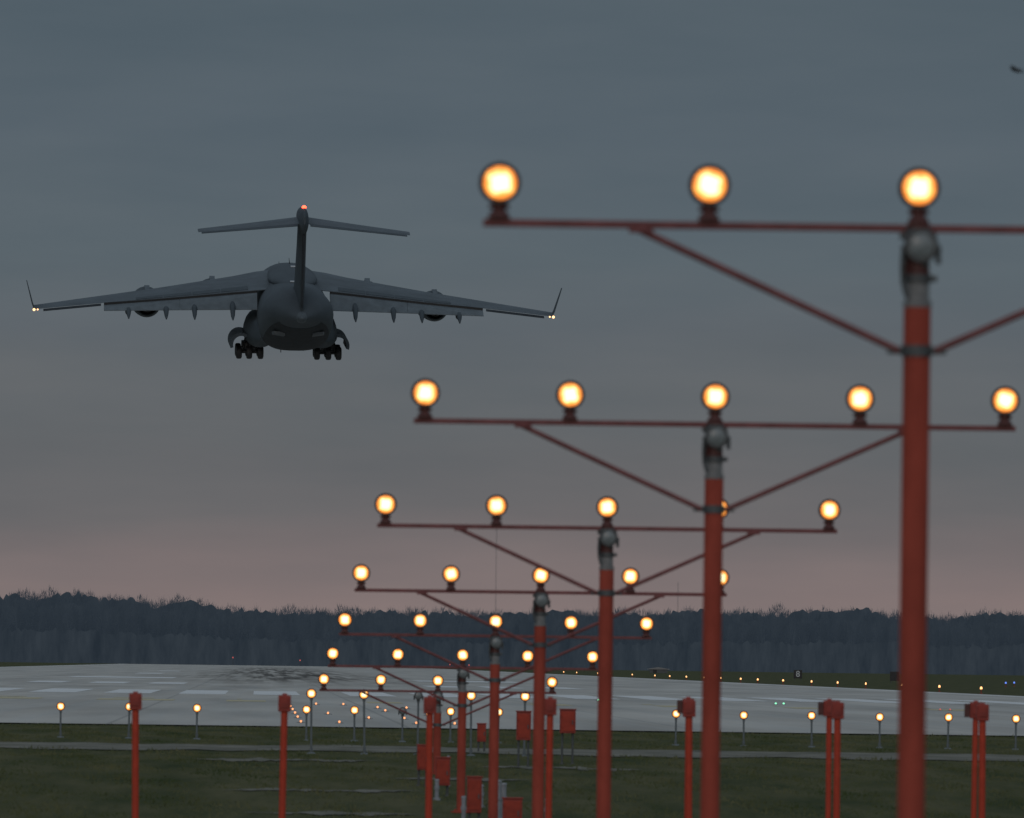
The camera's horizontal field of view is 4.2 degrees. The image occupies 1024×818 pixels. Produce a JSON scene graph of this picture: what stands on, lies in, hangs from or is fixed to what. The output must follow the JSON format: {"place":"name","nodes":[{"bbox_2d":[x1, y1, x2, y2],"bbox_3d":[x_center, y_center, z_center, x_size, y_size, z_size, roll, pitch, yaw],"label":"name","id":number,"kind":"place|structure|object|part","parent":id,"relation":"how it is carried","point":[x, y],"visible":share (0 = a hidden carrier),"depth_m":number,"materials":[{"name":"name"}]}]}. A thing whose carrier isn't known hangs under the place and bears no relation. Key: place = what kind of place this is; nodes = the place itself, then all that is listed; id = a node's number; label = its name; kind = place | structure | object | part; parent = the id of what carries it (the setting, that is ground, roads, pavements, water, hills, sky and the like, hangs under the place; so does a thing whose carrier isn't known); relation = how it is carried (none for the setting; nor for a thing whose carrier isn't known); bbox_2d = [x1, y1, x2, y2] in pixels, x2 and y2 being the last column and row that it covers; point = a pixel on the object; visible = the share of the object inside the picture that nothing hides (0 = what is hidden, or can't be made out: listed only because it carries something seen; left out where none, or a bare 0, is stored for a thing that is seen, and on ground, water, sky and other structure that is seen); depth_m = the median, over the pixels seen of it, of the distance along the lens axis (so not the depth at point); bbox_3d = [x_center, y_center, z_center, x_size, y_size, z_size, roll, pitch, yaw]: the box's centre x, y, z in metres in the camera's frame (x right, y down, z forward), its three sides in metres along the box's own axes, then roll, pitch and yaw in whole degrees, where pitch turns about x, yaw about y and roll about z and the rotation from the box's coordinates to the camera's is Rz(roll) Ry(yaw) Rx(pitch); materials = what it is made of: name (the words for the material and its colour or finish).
{"place":"outdoors","nodes":[
{"label":"outdoors","id":0,"kind":"place"},
{"bbox_2d":[26,205,561,359],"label":"cargo plane","id":1,"kind":"object","parent":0,"point":[291,306],"visible":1,"depth_m":1352.49,"materials":[{"name":"grey paint"}]},
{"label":"gear door","id":2,"kind":"part","parent":1,"relation":"part of","materials":[{"name":"grey metal"}]},
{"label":"gear door","id":3,"kind":"part","parent":1,"relation":"part of","materials":[{"name":"grey metal"}]},
{"bbox_2d":[495,529,497,613],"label":"radio tower","id":4,"kind":"structure","parent":0,"point":[496,569],"depth_m":5200.41,"materials":[{"name":"metal"}]},
{"bbox_2d":[0,662,1023,817],"bbox_3d":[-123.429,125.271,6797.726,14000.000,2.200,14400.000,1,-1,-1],"label":"ground","id":5,"kind":"structure","parent":0,"point":[988,684],"depth_m":249.77,"materials":[{"name":"green plant"}]},
{"bbox_2d":[56,702,64,737],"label":"stake light","id":6,"kind":"object","parent":5,"relation":"on","point":[60,706],"visible":1,"depth_m":311.86,"materials":[{"name":"grey metal"}]},
{"bbox_2d":[125,702,131,738],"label":"stake light","id":7,"kind":"object","parent":5,"relation":"on","point":[129,712],"visible":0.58,"depth_m":311.90,"materials":[{"name":"grey metal"}]},
{"bbox_2d":[129,691,141,817],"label":"red post","id":8,"kind":"object","parent":5,"relation":"on","point":[135,702],"visible":1,"depth_m":171.86,"materials":[{"name":"red metal"}]},
{"bbox_2d":[193,704,200,738],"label":"stake light","id":9,"kind":"object","parent":5,"relation":"on","point":[196,708],"visible":1,"depth_m":311.91,"materials":[{"name":"grey metal"}]},
{"bbox_2d":[278,693,290,817],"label":"red post","id":10,"kind":"object","parent":5,"relation":"on","point":[284,704],"visible":1,"depth_m":171.89,"materials":[{"name":"red metal"}]},
{"bbox_2d":[207,757,376,761],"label":"gravel path","id":11,"kind":"structure","parent":5,"relation":"on","point":[251,759],"depth_m":267.88,"materials":[{"name":"grey gravel"}]},
{"bbox_2d":[302,705,309,740],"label":"stake light","id":12,"kind":"object","parent":5,"relation":"on","point":[306,709],"visible":0.94,"depth_m":311.96,"materials":[{"name":"grey metal"}]},
{"bbox_2d":[306,688,315,753],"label":"stake light","id":13,"kind":"object","parent":5,"relation":"on","point":[311,693],"visible":1,"depth_m":281.58,"materials":[{"name":"grey metal"}]},
{"bbox_2d":[235,788,410,792],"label":"gravel path","id":14,"kind":"structure","parent":5,"relation":"on","point":[362,790],"depth_m":234.50,"materials":[{"name":"grey gravel"}]},
{"bbox_2d":[264,811,437,815],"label":"gravel path","id":15,"kind":"structure","parent":5,"relation":"on","point":[336,812],"depth_m":218.99,"materials":[{"name":"grey gravel"}]},
{"bbox_2d":[350,706,358,740],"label":"stake light","id":16,"kind":"object","parent":5,"relation":"on","point":[354,710],"visible":0.97,"depth_m":311.98,"materials":[{"name":"grey metal"}]},
{"bbox_2d":[359,689,368,753],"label":"stake light","id":17,"kind":"object","parent":5,"relation":"on","point":[362,696],"visible":0.69,"depth_m":281.60,"materials":[{"name":"grey metal"}]},
{"bbox_2d":[398,707,406,741],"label":"flasher light","id":18,"kind":"object","parent":5,"relation":"on","point":[402,716],"visible":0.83,"depth_m":311.99,"materials":[{"name":"grey metal"}]},
{"bbox_2d":[413,692,422,754],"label":"flasher light","id":19,"kind":"object","parent":5,"relation":"on","point":[418,696],"visible":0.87,"depth_m":281.62,"materials":[{"name":"grey metal"}]},
{"bbox_2d":[416,744,425,785],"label":"electrical cabinet","id":20,"kind":"object","parent":5,"relation":"on","point":[421,756],"visible":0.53,"depth_m":239.83,"materials":[{"name":"red metal"}]},
{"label":"door","id":21,"kind":"part","parent":20,"relation":"part of","materials":[{"name":"red paint"}]},
{"bbox_2d":[423,695,435,817],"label":"red post","id":22,"kind":"object","parent":5,"relation":"on","point":[429,711],"visible":1,"depth_m":171.92,"materials":[{"name":"red metal"}]},
{"bbox_2d":[433,779,440,799],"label":"conduit pipe","id":23,"kind":"object","parent":5,"relation":"on","point":[436,787],"visible":1,"depth_m":228.91,"materials":[{"name":"plastic"}]},
{"bbox_2d":[318,673,557,774],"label":"approach light mast","id":24,"kind":"object","parent":5,"relation":"on","point":[437,680],"visible":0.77,"depth_m":251.10,"materials":[{"name":"red metal"}]},
{"bbox_2d":[434,757,450,795],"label":"electrical cabinet","id":25,"kind":"object","parent":5,"relation":"on","point":[442,769],"visible":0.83,"depth_m":231.83,"materials":[{"name":"red metal"}]},
{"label":"door","id":26,"kind":"part","parent":25,"relation":"part of","materials":[{"name":"red paint"}]},
{"bbox_2d":[446,707,454,742],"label":"stake light","id":27,"kind":"object","parent":5,"relation":"on","point":[450,711],"visible":1,"depth_m":312.01,"materials":[{"name":"grey metal"}]},
{"bbox_2d":[326,647,597,812],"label":"approach light mast","id":28,"kind":"object","parent":5,"relation":"on","point":[397,655],"visible":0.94,"depth_m":220.63,"materials":[{"name":"red metal"}]},
{"bbox_2d":[396,777,527,780],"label":"gravel path","id":29,"kind":"structure","parent":5,"relation":"on","point":[485,779],"depth_m":246.16,"materials":[{"name":"grey gravel"}]},
{"bbox_2d":[461,796,465,817],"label":"conduit pipe","id":30,"kind":"object","parent":5,"relation":"on","point":[463,806],"visible":1,"depth_m":213.91,"materials":[{"name":"plastic"}]},
{"bbox_2d":[466,693,475,755],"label":"stake light","id":31,"kind":"object","parent":5,"relation":"on","point":[471,697],"visible":0.89,"depth_m":281.64,"materials":[{"name":"grey metal"}]},
{"bbox_2d":[466,776,482,817],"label":"electrical cabinet","id":32,"kind":"object","parent":5,"relation":"on","point":[474,794],"visible":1,"depth_m":216.34,"materials":[{"name":"red metal"}]},
{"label":"door","id":33,"kind":"part","parent":32,"relation":"part of","materials":[{"name":"red paint"}]},
{"bbox_2d":[482,784,484,807],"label":"conduit pipe","id":34,"kind":"object","parent":5,"relation":"on","point":[482,794],"visible":0.4,"depth_m":223.92,"materials":[{"name":"plastic"}]},
{"bbox_2d":[337,612,653,817],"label":"approach light mast","id":35,"kind":"object","parent":5,"relation":"on","point":[570,622],"visible":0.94,"depth_m":190.17,"materials":[{"name":"red metal"}]},
{"bbox_2d":[498,780,501,817],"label":"conduit pipe","id":36,"kind":"object","parent":5,"relation":"on","point":[499,798],"visible":0.51,"depth_m":215.91,"materials":[{"name":"plastic"}]},
{"bbox_2d":[499,708,502,742],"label":"stake light","id":37,"kind":"object","parent":5,"relation":"on","point":[500,711],"visible":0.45,"depth_m":312.02,"materials":[{"name":"grey metal"}]},
{"bbox_2d":[501,783,506,817],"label":"conduit pipe","id":38,"kind":"object","parent":5,"relation":"on","point":[503,789],"visible":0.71,"depth_m":216.91,"materials":[{"name":"plastic"}]},
{"bbox_2d":[0,585,1023,674],"bbox_3d":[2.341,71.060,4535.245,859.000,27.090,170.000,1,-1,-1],"label":"woodland","id":39,"kind":"object","parent":5,"relation":"on","point":[68,627],"visible":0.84,"depth_m":4456.97,"materials":[{"name":"green plant"}]},
{"bbox_2d":[0,664,1023,735],"bbox_3d":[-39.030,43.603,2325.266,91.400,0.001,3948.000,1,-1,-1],"label":"runway","id":40,"kind":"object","parent":5,"relation":"on","point":[240,682],"visible":0.78,"depth_m":601.25,"materials":[{"name":"grey asphalt"}]},
{"bbox_2d":[0,696,963,710],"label":"overrun marking","id":41,"kind":"object","parent":40,"relation":"on","point":[24,697],"visible":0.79,"depth_m":567.40,"materials":[{"name":"white paint"}]},
{"bbox_2d":[0,664,1023,704],"bbox_3d":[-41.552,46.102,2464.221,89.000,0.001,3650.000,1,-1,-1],"label":"runway marking","id":42,"kind":"object","parent":40,"relation":"on","point":[357,694],"visible":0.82,"depth_m":720.54,"materials":[{"name":"white paint"}]},
{"bbox_2d":[502,797,522,817],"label":"electrical cabinet","id":43,"kind":"object","parent":5,"relation":"on","point":[511,807],"visible":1,"depth_m":212.84,"materials":[{"name":"red metal"}]},
{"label":"door","id":44,"kind":"part","parent":43,"relation":"part of","materials":[{"name":"red paint"}]},
{"bbox_2d":[520,691,529,755],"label":"stake light","id":45,"kind":"object","parent":5,"relation":"on","point":[524,697],"visible":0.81,"depth_m":281.66,"materials":[{"name":"grey metal"}]},
{"bbox_2d":[352,564,728,817],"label":"approach light mast","id":46,"kind":"object","parent":5,"relation":"on","point":[451,576],"visible":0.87,"depth_m":159.70,"materials":[{"name":"red metal"}]},
{"bbox_2d":[545,697,556,817],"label":"red post","id":47,"kind":"object","parent":5,"relation":"on","point":[550,707],"visible":0.86,"depth_m":171.95,"materials":[{"name":"red metal"}]},
{"bbox_2d":[483,766,639,770],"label":"gravel path","id":48,"kind":"structure","parent":5,"relation":"on","point":[574,767],"depth_m":261.23,"materials":[{"name":"grey gravel"}]},
{"bbox_2d":[516,711,531,767],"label":"electrical cabinet","id":49,"kind":"object","parent":48,"relation":"on","point":[523,725],"visible":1,"depth_m":261.87,"materials":[{"name":"red metal"}]},
{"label":"door","id":50,"kind":"part","parent":49,"relation":"part of","materials":[{"name":"red paint"}]},
{"bbox_2d":[559,709,576,763],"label":"electrical cabinet","id":51,"kind":"object","parent":5,"relation":"on","point":[567,720],"visible":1,"depth_m":267.89,"materials":[{"name":"red metal"}]},
{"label":"door","id":52,"kind":"part","parent":51,"relation":"part of","materials":[{"name":"red paint"}]},
{"bbox_2d":[375,493,840,817],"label":"approach light mast","id":53,"kind":"object","parent":5,"relation":"on","point":[829,510],"visible":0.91,"depth_m":129.24,"materials":[{"name":"red metal"}]},
{"bbox_2d":[649,667,669,672],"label":"equipment shelter","id":54,"kind":"object","parent":5,"relation":"on","point":[658,670],"visible":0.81,"depth_m":2999.01,"materials":[{"name":"black metal"}]},
{"bbox_2d":[672,709,679,745],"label":"stake light","id":55,"kind":"object","parent":5,"relation":"on","point":[675,715],"visible":0.9,"depth_m":312.11,"materials":[{"name":"grey metal"}]},
{"bbox_2d":[677,697,693,817],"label":"red post","id":56,"kind":"object","parent":5,"relation":"on","point":[679,706],"visible":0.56,"depth_m":177.99,"materials":[{"name":"red metal"}]},
{"bbox_2d":[683,699,695,817],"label":"red post","id":57,"kind":"object","parent":5,"relation":"on","point":[689,709],"visible":1,"depth_m":171.98,"materials":[{"name":"red metal"}]},
{"bbox_2d":[411,378,1019,817],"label":"approach light mast","id":58,"kind":"object","parent":5,"relation":"on","point":[715,396],"visible":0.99,"depth_m":98.78,"materials":[{"name":"red metal"}]},
{"bbox_2d":[739,711,747,745],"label":"stake light","id":59,"kind":"object","parent":5,"relation":"on","point":[743,715],"visible":1,"depth_m":312.13,"materials":[{"name":"grey metal"}]},
{"bbox_2d":[479,162,1023,817],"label":"approach light mast","id":60,"kind":"object","parent":5,"relation":"on","point":[709,186],"visible":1,"depth_m":68.31,"materials":[{"name":"red metal"}]},
{"bbox_2d":[794,670,801,680],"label":"distance sign","id":61,"kind":"object","parent":5,"relation":"on","point":[797,673],"visible":1,"depth_m":1745.52,"materials":[{"name":"black metal"}]},
{"bbox_2d":[807,711,815,746],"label":"stake light","id":62,"kind":"object","parent":5,"relation":"on","point":[811,715],"visible":1,"depth_m":312.15,"materials":[{"name":"grey metal"}]},
{"bbox_2d":[818,699,834,817],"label":"red post","id":63,"kind":"object","parent":5,"relation":"on","point":[824,707],"visible":0.79,"depth_m":178.02,"materials":[{"name":"red metal"}]},
{"bbox_2d":[831,701,843,817],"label":"red post","id":64,"kind":"object","parent":5,"relation":"on","point":[837,711],"visible":1,"depth_m":172.01,"materials":[{"name":"red metal"}]},
{"bbox_2d":[875,713,883,747],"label":"stake light","id":65,"kind":"object","parent":5,"relation":"on","point":[879,717],"visible":0.99,"depth_m":312.18,"materials":[{"name":"grey metal"}]},
{"bbox_2d":[890,672,898,680],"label":"distance sign","id":66,"kind":"object","parent":5,"relation":"on","point":[894,676],"visible":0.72,"depth_m":1567.65,"materials":[{"name":"black metal"}]},
{"bbox_2d":[944,713,952,748],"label":"stake light","id":67,"kind":"object","parent":5,"relation":"on","point":[948,717],"visible":1,"depth_m":312.22,"materials":[{"name":"grey metal"}]},
{"bbox_2d":[964,700,979,817],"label":"red post","id":68,"kind":"object","parent":5,"relation":"on","point":[970,710],"visible":0.77,"depth_m":178.05,"materials":[{"name":"red metal"}]},
{"bbox_2d":[976,702,988,817],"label":"red post","id":69,"kind":"object","parent":5,"relation":"on","point":[982,713],"visible":1,"depth_m":172.04,"materials":[{"name":"red metal"}]},
{"bbox_2d":[1012,714,1019,749],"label":"stake light","id":70,"kind":"object","parent":5,"relation":"on","point":[1015,718],"visible":1,"depth_m":312.24,"materials":[{"name":"grey metal"}]},
{"bbox_2d":[0,742,1023,760],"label":"gravel road","id":71,"kind":"structure","parent":0,"point":[578,752],"depth_m":291.42,"materials":[{"name":"grey gravel"}]},
{"bbox_2d":[476,723,486,750],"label":"electrical cabinet","id":72,"kind":"object","parent":71,"relation":"on","point":[481,732],"visible":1,"depth_m":289.85,"materials":[{"name":"red metal"}]},
{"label":"door","id":73,"kind":"part","parent":72,"relation":"part of","materials":[{"name":"red paint"}]},
{"bbox_2d":[0,0,1023,620],"label":"sky","id":74,"kind":"structure","parent":0,"point":[138,453],"materials":[{"name":"grey"}]},
{"bbox_2d":[1009,65,1023,72],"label":"bird","id":75,"kind":"object","parent":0,"point":[1014,69],"visible":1,"depth_m":100.13}
]}

